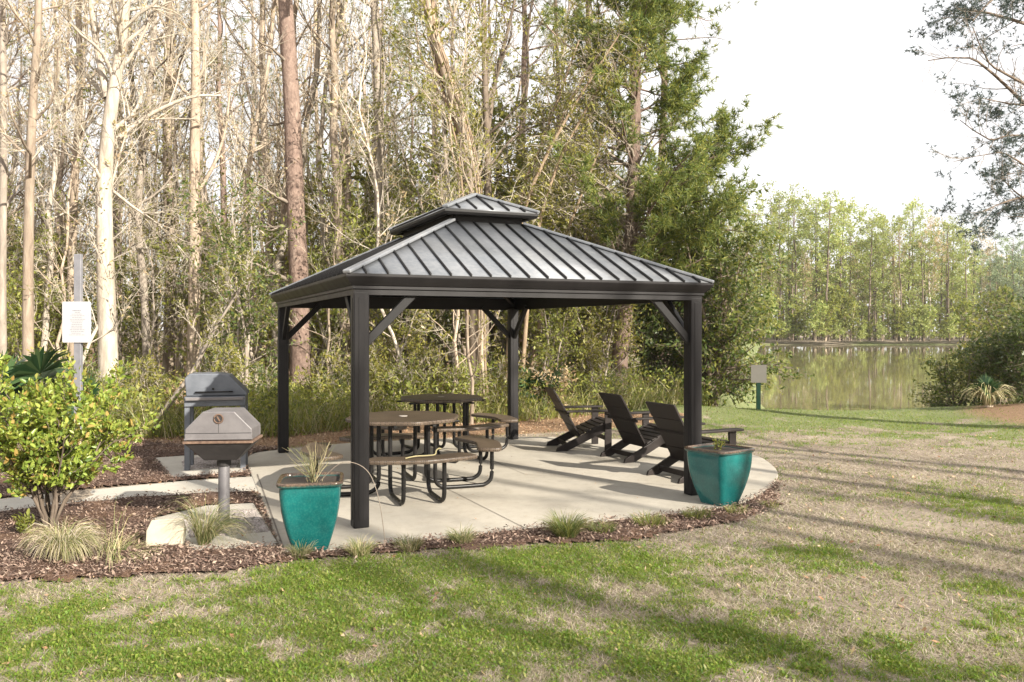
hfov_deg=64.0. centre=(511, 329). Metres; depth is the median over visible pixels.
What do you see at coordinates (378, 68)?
bare tree
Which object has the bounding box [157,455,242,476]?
grill pad
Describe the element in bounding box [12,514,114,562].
grass clump
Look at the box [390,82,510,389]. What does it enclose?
evergreen tree
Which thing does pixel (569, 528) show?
grass clump
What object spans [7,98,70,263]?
sapling
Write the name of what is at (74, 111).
bare tree
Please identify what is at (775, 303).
shrub
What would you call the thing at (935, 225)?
pine tree
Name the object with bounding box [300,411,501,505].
picnic table
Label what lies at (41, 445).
leafy shrub
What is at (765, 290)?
pine tree
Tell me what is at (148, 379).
wild shrub
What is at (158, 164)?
sapling
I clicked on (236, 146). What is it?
bare tree
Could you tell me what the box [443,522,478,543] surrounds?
grass tuft
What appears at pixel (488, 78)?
bare tree
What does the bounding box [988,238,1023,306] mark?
pine tree
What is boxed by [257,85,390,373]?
sapling
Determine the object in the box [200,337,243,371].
wild shrub
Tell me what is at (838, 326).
shrub
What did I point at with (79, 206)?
sapling
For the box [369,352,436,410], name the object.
wild shrub
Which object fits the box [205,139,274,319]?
sapling
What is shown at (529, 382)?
shrub
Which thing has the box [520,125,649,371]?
evergreen tree
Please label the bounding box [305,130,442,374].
evergreen tree
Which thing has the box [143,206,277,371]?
evergreen tree
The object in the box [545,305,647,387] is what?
evergreen tree
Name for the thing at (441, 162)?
bare tree
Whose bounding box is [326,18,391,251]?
bare tree
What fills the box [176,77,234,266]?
bare tree
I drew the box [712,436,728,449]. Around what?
planter weed
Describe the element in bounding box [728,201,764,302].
pine tree
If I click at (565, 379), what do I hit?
wild shrub
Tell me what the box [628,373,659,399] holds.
wild shrub
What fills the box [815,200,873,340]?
pine tree
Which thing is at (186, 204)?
sapling
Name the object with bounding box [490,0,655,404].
tree
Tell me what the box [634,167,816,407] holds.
evergreen tree
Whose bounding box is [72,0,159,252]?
bare tree
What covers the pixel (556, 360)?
wild shrub
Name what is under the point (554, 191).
evergreen tree
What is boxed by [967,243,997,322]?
pine tree
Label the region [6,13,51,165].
bare tree
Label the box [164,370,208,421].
wild shrub
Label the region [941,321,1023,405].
bank shrub
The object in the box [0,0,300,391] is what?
bare tree
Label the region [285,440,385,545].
dried plant
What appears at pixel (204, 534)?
grass clump
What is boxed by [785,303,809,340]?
shrub
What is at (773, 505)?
grass tuft
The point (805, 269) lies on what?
bare tree
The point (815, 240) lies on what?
pine tree
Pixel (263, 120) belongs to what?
bare tree
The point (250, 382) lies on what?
wild shrub
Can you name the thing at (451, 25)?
bare tree
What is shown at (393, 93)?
bare tree
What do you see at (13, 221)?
sapling
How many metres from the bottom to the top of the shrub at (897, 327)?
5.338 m
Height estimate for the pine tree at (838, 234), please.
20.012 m
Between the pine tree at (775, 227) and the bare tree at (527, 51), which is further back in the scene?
the pine tree at (775, 227)
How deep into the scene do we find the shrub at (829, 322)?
113.82 m
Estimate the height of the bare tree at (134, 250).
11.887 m
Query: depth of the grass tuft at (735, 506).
7.56 m
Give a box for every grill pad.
[151,503,278,549]
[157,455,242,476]
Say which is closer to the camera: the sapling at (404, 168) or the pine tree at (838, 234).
the sapling at (404, 168)
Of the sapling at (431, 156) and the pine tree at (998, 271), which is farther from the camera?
the pine tree at (998, 271)
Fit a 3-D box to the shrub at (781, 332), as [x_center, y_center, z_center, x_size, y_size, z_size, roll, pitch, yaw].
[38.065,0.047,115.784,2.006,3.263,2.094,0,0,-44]
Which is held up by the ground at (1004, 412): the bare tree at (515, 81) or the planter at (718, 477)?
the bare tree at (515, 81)
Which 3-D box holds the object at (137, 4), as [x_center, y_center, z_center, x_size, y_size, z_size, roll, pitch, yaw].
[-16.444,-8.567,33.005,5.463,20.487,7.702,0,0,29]
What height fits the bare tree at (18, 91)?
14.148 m
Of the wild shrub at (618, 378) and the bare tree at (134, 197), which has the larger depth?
the bare tree at (134, 197)
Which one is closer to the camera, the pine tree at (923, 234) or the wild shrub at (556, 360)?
the wild shrub at (556, 360)
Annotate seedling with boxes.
[12,508,34,534]
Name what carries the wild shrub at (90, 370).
on the ground at (1004, 412)
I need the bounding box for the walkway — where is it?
[0,477,257,510]
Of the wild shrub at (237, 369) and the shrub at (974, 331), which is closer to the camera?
the wild shrub at (237, 369)
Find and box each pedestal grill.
[182,407,262,522]
[184,372,248,470]
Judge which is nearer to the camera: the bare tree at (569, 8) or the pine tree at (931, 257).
the bare tree at (569, 8)
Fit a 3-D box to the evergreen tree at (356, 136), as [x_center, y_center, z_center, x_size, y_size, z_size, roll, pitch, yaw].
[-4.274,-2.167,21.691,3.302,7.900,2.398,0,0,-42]
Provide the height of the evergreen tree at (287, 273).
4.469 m
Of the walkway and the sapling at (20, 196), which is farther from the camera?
the sapling at (20, 196)
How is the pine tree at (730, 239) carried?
on the ground at (1004, 412)
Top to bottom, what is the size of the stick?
0.089 m
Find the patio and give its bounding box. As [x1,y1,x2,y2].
[247,437,777,551]
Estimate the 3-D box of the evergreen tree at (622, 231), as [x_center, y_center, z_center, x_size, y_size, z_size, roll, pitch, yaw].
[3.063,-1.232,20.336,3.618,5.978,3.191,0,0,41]
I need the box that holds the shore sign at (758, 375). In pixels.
[751,365,766,409]
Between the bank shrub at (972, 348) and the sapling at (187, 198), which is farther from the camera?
the sapling at (187, 198)
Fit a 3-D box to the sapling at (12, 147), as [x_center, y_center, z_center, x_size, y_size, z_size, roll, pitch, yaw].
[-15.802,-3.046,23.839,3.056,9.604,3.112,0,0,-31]
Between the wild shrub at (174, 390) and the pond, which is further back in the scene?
the pond
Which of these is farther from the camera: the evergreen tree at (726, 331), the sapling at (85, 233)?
the sapling at (85, 233)
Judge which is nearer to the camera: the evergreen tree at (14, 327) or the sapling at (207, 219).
the evergreen tree at (14, 327)
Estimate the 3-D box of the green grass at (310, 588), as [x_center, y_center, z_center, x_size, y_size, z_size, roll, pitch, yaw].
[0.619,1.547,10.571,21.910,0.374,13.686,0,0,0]
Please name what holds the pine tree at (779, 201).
on the ground at (1004, 412)
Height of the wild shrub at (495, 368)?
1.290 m
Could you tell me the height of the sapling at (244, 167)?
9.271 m
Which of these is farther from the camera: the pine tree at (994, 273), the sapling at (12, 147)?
the pine tree at (994, 273)
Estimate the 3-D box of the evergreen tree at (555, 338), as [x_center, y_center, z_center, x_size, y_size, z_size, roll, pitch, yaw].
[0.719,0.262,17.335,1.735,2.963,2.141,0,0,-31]
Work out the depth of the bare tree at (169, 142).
19.72 m
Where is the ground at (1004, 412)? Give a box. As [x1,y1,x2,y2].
[0,332,1023,681]
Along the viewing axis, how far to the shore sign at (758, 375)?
16.94 m
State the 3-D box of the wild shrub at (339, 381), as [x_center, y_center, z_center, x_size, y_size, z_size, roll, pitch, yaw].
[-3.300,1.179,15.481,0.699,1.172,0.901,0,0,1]
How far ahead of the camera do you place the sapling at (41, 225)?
22.41 m
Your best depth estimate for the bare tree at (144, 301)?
17.44 m
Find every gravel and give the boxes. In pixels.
[181,457,239,469]
[183,509,269,537]
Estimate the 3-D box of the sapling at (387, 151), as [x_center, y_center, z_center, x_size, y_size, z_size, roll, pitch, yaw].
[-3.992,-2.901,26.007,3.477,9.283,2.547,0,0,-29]
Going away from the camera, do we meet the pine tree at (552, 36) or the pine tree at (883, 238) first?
the pine tree at (552, 36)
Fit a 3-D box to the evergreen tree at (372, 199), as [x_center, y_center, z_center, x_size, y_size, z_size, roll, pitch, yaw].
[-2.111,-1.815,20.332,5.314,7.220,4.285,0,0,18]
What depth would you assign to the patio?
8.68 m
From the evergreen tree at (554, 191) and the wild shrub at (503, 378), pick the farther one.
the evergreen tree at (554, 191)
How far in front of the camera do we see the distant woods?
41.34 m
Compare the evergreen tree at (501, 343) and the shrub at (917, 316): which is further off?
the shrub at (917, 316)
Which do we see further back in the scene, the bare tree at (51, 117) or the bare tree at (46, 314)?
the bare tree at (51, 117)
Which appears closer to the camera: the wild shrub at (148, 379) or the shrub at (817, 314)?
the wild shrub at (148, 379)
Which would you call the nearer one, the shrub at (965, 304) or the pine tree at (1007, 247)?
the shrub at (965, 304)
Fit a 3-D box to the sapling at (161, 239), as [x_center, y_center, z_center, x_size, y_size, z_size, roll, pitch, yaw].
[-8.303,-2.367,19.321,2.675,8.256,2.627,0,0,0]
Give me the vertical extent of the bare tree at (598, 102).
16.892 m
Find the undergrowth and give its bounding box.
[0,361,719,439]
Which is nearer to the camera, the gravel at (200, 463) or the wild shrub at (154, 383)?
the gravel at (200, 463)
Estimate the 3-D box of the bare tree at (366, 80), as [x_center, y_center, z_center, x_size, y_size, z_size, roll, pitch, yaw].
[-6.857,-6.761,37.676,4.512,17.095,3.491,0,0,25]
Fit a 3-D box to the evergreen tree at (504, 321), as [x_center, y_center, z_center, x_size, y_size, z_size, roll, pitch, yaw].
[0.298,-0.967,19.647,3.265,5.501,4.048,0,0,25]
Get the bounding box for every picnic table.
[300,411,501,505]
[369,394,517,462]
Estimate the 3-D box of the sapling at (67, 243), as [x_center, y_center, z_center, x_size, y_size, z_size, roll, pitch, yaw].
[-8.964,-2.284,16.538,3.041,8.074,2.652,0,0,41]
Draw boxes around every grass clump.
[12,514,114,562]
[96,501,169,569]
[152,492,259,545]
[538,507,593,538]
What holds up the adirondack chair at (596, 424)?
on the patio
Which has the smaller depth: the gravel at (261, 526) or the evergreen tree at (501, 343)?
the gravel at (261, 526)
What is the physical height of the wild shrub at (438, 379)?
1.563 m
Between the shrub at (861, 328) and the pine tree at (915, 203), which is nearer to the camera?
the shrub at (861, 328)
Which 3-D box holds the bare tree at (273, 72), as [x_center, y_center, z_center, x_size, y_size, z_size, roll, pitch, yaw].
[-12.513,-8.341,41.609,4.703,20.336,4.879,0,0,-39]
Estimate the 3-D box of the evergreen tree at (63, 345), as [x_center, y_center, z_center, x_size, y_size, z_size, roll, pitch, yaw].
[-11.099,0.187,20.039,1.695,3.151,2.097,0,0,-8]
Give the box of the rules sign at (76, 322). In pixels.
[62,254,90,455]
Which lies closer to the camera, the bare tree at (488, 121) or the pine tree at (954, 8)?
the pine tree at (954, 8)
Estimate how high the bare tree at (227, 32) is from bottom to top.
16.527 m
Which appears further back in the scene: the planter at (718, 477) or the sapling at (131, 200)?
the sapling at (131, 200)
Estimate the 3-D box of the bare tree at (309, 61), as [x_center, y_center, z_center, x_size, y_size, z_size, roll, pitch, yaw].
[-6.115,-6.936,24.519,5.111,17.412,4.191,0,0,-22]
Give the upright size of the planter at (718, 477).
0.545 m
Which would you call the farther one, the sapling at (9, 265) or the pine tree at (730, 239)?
the pine tree at (730, 239)
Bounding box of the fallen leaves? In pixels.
[0,405,1023,681]
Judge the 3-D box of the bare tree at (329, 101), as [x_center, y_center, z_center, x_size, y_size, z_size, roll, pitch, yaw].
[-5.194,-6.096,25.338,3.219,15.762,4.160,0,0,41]
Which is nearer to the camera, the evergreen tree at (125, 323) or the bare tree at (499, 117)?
the evergreen tree at (125, 323)
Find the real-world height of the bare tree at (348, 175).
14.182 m
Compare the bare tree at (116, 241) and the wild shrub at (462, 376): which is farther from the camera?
the bare tree at (116, 241)
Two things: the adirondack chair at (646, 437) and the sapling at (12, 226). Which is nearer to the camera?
the adirondack chair at (646, 437)
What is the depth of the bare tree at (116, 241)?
25.78 m
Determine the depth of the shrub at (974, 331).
114.32 m
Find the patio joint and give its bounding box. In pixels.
[257,441,676,547]
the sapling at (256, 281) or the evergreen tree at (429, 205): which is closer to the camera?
the evergreen tree at (429, 205)
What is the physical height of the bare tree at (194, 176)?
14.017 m
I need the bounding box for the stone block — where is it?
[145,518,185,545]
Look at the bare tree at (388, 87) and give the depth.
36.65 m
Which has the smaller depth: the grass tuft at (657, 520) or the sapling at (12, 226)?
the grass tuft at (657, 520)
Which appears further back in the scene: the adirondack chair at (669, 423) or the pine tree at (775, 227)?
the pine tree at (775, 227)
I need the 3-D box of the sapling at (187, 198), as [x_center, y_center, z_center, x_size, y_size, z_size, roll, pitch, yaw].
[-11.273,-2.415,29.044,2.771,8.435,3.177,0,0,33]
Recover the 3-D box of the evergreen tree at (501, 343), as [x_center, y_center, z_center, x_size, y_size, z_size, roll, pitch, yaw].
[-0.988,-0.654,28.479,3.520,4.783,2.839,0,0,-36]
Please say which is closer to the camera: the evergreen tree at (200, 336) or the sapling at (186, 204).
the evergreen tree at (200, 336)
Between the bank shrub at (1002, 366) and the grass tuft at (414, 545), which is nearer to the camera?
the grass tuft at (414, 545)
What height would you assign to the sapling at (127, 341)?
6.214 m
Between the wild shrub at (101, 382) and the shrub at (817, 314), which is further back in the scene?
the shrub at (817, 314)
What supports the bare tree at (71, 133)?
on the ground at (1004, 412)
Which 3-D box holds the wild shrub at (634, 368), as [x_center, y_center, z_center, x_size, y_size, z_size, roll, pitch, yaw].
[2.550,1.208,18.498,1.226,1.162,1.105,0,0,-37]
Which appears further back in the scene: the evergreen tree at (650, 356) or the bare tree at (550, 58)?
the bare tree at (550, 58)
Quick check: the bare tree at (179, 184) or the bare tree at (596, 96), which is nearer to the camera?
the bare tree at (596, 96)
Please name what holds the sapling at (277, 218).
on the ground at (1004, 412)
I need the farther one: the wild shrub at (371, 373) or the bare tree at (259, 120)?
the bare tree at (259, 120)
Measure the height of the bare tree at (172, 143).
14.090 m
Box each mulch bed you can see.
[0,485,784,581]
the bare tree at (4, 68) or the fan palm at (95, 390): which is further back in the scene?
the bare tree at (4, 68)
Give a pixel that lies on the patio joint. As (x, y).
(384, 465)
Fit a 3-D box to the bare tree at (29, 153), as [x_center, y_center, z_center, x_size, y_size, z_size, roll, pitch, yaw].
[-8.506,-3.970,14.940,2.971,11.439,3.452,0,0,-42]
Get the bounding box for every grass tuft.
[282,539,320,558]
[337,534,384,556]
[393,531,427,551]
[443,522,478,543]
[585,518,620,532]
[628,508,671,527]
[681,505,714,519]
[720,504,751,513]
[757,498,778,507]
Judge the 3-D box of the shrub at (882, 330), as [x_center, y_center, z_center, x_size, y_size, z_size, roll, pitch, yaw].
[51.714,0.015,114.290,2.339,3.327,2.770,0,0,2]
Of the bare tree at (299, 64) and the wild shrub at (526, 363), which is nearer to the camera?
the wild shrub at (526, 363)
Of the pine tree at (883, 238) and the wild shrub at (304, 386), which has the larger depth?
the pine tree at (883, 238)
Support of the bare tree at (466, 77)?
on the ground at (1004, 412)
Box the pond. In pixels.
[755,345,1016,410]
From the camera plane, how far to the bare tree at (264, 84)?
18.46 m
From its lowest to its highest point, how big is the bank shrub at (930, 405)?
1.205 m
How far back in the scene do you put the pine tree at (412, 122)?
42.34 m
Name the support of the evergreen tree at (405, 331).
on the ground at (1004, 412)
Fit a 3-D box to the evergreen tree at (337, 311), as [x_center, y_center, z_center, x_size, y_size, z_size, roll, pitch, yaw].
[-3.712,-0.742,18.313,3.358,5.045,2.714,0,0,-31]
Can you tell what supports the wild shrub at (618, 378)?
on the ground at (1004, 412)
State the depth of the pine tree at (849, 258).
123.12 m
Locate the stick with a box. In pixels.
[405,448,441,458]
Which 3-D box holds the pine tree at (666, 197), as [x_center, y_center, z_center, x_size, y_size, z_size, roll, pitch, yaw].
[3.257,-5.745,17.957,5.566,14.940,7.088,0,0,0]
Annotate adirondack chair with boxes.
[544,386,611,450]
[599,392,683,462]
[645,401,743,483]
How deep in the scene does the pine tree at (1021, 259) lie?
122.27 m
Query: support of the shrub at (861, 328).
on the ground at (1004, 412)
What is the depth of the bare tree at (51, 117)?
27.68 m
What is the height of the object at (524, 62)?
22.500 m
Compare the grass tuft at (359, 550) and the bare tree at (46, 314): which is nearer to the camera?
the grass tuft at (359, 550)
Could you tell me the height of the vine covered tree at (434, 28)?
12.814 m
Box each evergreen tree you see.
[7,204,89,355]
[7,226,96,362]
[7,240,67,365]
[16,273,96,363]
[52,245,177,380]
[120,284,140,361]
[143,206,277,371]
[165,166,324,408]
[171,295,236,371]
[205,285,261,369]
[212,239,274,368]
[229,221,338,374]
[249,161,389,381]
[268,189,403,384]
[301,98,401,258]
[305,104,520,376]
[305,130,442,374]
[327,18,430,363]
[337,309,444,387]
[353,203,465,385]
[369,162,510,387]
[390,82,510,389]
[425,84,594,379]
[454,0,564,360]
[491,186,582,371]
[494,323,506,354]
[500,140,622,370]
[501,73,590,363]
[518,306,600,407]
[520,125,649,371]
[522,0,619,377]
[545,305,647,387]
[550,303,649,401]
[576,165,702,373]
[608,214,739,394]
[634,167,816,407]
[656,238,757,405]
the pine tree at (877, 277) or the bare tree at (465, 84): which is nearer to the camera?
the bare tree at (465, 84)
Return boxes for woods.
[11,140,715,369]
[605,241,1023,339]
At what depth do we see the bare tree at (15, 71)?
20.94 m
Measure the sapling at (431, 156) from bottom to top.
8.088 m
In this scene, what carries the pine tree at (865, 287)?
on the ground at (1004, 412)
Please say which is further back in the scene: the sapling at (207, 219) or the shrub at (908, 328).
the shrub at (908, 328)
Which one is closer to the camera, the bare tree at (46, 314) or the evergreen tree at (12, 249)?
the bare tree at (46, 314)
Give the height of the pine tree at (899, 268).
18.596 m
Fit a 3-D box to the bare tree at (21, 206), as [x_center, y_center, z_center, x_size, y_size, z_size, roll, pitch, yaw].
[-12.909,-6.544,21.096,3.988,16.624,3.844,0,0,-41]
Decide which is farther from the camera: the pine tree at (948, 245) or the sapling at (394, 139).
the pine tree at (948, 245)
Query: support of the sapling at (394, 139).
on the ground at (1004, 412)
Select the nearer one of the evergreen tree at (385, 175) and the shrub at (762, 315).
the evergreen tree at (385, 175)
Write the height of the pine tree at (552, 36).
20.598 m
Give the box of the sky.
[6,0,1023,331]
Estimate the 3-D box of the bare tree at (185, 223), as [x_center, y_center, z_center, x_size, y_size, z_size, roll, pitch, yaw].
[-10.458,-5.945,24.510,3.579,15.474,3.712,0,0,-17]
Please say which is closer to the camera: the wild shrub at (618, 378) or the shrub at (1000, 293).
the wild shrub at (618, 378)
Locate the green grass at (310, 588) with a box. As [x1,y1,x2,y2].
[0,402,1023,681]
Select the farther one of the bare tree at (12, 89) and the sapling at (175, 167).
the bare tree at (12, 89)
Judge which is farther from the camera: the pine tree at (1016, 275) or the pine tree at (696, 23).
the pine tree at (1016, 275)
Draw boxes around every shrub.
[0,353,163,526]
[26,341,107,397]
[67,348,102,387]
[95,374,132,405]
[97,354,144,406]
[114,347,177,412]
[114,399,148,435]
[142,375,184,415]
[153,374,185,404]
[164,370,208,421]
[193,335,267,416]
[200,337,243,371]
[235,368,265,403]
[244,349,277,415]
[253,380,306,419]
[290,344,350,410]
[291,372,330,409]
[322,362,350,412]
[333,344,399,409]
[349,355,400,409]
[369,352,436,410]
[402,341,459,410]
[424,355,496,419]
[431,378,467,407]
[477,348,533,414]
[486,356,518,402]
[518,355,552,394]
[523,362,578,412]
[535,343,567,369]
[538,355,591,398]
[562,335,618,401]
[600,359,638,399]
[603,359,646,389]
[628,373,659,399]
[749,298,769,331]
[758,289,786,340]
[775,318,787,340]
[781,314,799,340]
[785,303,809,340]
[797,298,837,340]
[815,297,843,340]
[828,284,867,340]
[829,318,847,340]
[851,322,867,340]
[864,319,876,340]
[872,317,891,340]
[885,303,912,340]
[893,305,922,340]
[904,336,998,406]
[907,305,930,340]
[910,302,941,340]
[921,396,951,407]
[935,320,950,340]
[936,312,964,340]
[940,289,1023,403]
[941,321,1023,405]
[942,320,1018,404]
[948,293,978,335]
[968,320,981,339]
[974,286,1013,335]
[983,292,1023,399]
[988,284,1023,331]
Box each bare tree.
[0,0,93,365]
[0,0,123,384]
[0,0,181,351]
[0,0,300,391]
[6,0,47,53]
[6,0,98,345]
[6,2,31,155]
[6,2,52,219]
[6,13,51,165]
[7,0,63,260]
[7,0,117,350]
[7,0,126,354]
[7,3,96,362]
[7,88,52,217]
[11,0,102,281]
[17,16,115,275]
[19,0,156,376]
[42,0,162,293]
[43,0,249,339]
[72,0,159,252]
[82,17,183,366]
[83,0,229,385]
[88,0,220,400]
[88,34,222,379]
[89,36,161,355]
[94,80,180,301]
[100,114,163,296]
[124,64,215,260]
[127,0,227,380]
[128,0,271,242]
[135,0,280,375]
[143,0,232,340]
[143,48,237,250]
[144,243,258,435]
[146,55,200,368]
[152,121,219,367]
[158,0,322,378]
[160,0,264,333]
[166,0,357,286]
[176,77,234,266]
[180,0,284,358]
[185,44,280,320]
[187,0,325,364]
[188,0,326,263]
[200,0,369,369]
[201,0,408,385]
[204,0,356,385]
[218,4,283,252]
[223,0,365,372]
[228,0,363,358]
[229,0,313,244]
[267,0,410,258]
[268,0,356,358]
[278,0,461,385]
[297,2,373,364]
[300,0,403,367]
[315,0,426,362]
[321,2,402,322]
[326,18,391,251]
[327,0,402,352]
[347,1,427,353]
[347,3,438,203]
[364,0,532,203]
[392,0,606,375]
[414,0,512,372]
[426,5,497,176]
[432,0,515,166]
[435,0,552,182]
[466,15,512,180]
[474,0,583,222]
[478,10,520,350]
[489,0,550,188]
[496,0,575,216]
[496,1,606,331]
[553,0,651,341]
[568,0,641,354]
[758,254,779,339]
[787,243,820,340]
[841,237,870,339]
[875,223,917,340]
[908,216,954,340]
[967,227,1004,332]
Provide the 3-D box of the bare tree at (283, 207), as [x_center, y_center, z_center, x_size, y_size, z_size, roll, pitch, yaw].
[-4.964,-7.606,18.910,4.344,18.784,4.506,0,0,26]
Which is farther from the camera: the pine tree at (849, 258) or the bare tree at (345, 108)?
the pine tree at (849, 258)
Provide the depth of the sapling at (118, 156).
15.85 m
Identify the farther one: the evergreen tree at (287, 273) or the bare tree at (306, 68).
the bare tree at (306, 68)
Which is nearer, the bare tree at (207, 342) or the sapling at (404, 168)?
the bare tree at (207, 342)
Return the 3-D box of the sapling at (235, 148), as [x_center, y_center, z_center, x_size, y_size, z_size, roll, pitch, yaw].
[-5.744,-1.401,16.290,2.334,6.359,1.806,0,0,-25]
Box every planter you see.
[276,472,343,550]
[684,443,754,505]
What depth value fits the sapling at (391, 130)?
19.22 m
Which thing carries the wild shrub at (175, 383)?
on the ground at (1004, 412)
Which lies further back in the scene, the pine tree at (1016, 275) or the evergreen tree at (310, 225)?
the pine tree at (1016, 275)
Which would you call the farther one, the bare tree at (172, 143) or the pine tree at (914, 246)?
the pine tree at (914, 246)
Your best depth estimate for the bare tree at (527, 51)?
27.16 m
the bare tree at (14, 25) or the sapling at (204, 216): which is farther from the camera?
the sapling at (204, 216)
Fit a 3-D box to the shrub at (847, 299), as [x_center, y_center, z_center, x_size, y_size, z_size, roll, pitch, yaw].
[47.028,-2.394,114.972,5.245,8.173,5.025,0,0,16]
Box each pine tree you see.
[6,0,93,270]
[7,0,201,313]
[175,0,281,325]
[204,0,311,388]
[318,0,430,359]
[351,28,445,201]
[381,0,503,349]
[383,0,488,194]
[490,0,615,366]
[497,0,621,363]
[531,0,650,354]
[537,0,787,405]
[607,0,768,358]
[716,207,739,285]
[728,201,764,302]
[729,210,759,296]
[732,221,777,312]
[740,209,792,339]
[740,222,779,337]
[743,202,772,293]
[754,180,790,339]
[760,190,797,340]
[768,194,822,340]
[769,182,814,339]
[771,199,819,339]
[783,187,835,338]
[797,197,831,339]
[799,198,864,340]
[802,198,860,309]
[803,190,856,339]
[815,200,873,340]
[842,223,877,337]
[842,237,881,331]
[850,213,898,340]
[854,207,888,339]
[855,226,890,340]
[855,239,892,339]
[862,214,893,339]
[864,215,914,338]
[880,195,931,338]
[882,210,923,340]
[895,206,927,339]
[896,229,940,340]
[898,226,938,339]
[903,0,1023,267]
[918,225,964,339]
[919,218,969,339]
[931,213,976,340]
[938,222,979,339]
[948,227,980,340]
[958,242,988,334]
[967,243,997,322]
[971,250,1001,313]
[982,254,1014,293]
[984,256,1016,315]
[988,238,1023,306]
[992,231,1023,308]
[1001,247,1023,307]
[1007,253,1023,309]
[1008,249,1023,305]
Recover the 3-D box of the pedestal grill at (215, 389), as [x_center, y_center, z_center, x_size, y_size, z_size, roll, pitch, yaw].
[-3.621,1.139,10.062,0.718,1.202,0.495,0,0,-14]
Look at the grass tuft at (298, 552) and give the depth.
6.08 m
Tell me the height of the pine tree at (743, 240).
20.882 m
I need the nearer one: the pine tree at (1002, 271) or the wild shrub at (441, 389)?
the wild shrub at (441, 389)
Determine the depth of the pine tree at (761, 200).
128.17 m
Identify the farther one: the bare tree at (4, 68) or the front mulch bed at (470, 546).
the bare tree at (4, 68)
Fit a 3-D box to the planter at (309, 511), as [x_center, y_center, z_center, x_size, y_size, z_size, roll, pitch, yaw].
[-1.565,1.428,6.376,0.498,0.545,0.498,0,0,-11]
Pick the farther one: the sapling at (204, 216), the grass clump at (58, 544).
the sapling at (204, 216)
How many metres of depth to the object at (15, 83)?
25.24 m
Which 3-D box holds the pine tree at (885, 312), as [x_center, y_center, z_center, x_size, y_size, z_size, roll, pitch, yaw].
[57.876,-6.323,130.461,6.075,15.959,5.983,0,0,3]
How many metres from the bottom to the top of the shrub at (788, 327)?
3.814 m
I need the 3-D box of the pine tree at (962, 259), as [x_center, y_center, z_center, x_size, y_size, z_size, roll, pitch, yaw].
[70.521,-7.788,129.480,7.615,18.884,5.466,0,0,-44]
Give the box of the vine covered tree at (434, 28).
[378,0,496,410]
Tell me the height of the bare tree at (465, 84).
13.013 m
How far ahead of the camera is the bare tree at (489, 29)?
28.55 m
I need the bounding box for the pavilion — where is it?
[269,193,713,528]
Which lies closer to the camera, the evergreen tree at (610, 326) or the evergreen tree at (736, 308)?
the evergreen tree at (610, 326)
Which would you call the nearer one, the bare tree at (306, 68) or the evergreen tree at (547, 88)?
the evergreen tree at (547, 88)
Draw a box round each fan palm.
[0,346,103,422]
[58,374,100,419]
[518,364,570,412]
[957,374,1017,406]
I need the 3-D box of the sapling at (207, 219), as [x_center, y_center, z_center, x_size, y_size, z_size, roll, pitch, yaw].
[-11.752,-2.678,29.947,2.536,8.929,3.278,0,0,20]
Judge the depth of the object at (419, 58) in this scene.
36.12 m
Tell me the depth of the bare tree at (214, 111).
31.92 m
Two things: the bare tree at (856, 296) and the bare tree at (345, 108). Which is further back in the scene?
the bare tree at (856, 296)
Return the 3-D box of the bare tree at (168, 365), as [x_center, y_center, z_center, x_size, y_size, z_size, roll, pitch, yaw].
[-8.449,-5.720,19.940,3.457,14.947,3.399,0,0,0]
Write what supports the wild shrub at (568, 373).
on the ground at (1004, 412)
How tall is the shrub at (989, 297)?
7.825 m
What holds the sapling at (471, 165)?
on the ground at (1004, 412)
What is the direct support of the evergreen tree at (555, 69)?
on the ground at (1004, 412)
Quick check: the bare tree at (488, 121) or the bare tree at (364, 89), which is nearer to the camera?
the bare tree at (488, 121)
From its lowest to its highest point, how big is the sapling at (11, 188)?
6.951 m
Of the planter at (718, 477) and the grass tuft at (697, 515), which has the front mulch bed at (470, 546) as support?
the grass tuft at (697, 515)
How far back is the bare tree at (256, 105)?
24.01 m
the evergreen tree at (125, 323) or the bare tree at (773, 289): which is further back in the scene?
the bare tree at (773, 289)
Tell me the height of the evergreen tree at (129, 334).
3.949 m
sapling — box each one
[7,0,183,363]
[7,15,158,362]
[7,48,93,353]
[7,77,22,228]
[7,80,70,354]
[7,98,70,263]
[7,138,94,324]
[7,147,59,322]
[7,154,90,347]
[7,157,44,333]
[7,189,21,275]
[7,207,22,226]
[7,228,21,352]
[19,8,176,346]
[37,124,124,279]
[52,157,96,343]
[56,38,204,385]
[66,168,125,298]
[76,224,119,369]
[95,62,213,370]
[111,151,196,391]
[113,26,233,377]
[120,191,163,381]
[123,179,181,380]
[146,197,203,362]
[149,138,220,358]
[153,130,244,371]
[153,145,233,322]
[163,104,280,371]
[177,143,229,332]
[185,79,282,327]
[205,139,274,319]
[212,170,267,367]
[227,45,339,252]
[243,128,328,326]
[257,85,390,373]
[260,149,323,340]
[298,0,457,402]
[303,89,373,388]
[326,0,445,343]
[352,89,416,349]
[366,64,463,379]
[381,0,543,412]
[384,122,436,239]
[409,24,505,424]
[410,122,461,333]
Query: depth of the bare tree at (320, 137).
19.94 m
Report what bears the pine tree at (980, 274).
on the ground at (1004, 412)
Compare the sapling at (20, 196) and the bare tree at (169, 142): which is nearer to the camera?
the bare tree at (169, 142)

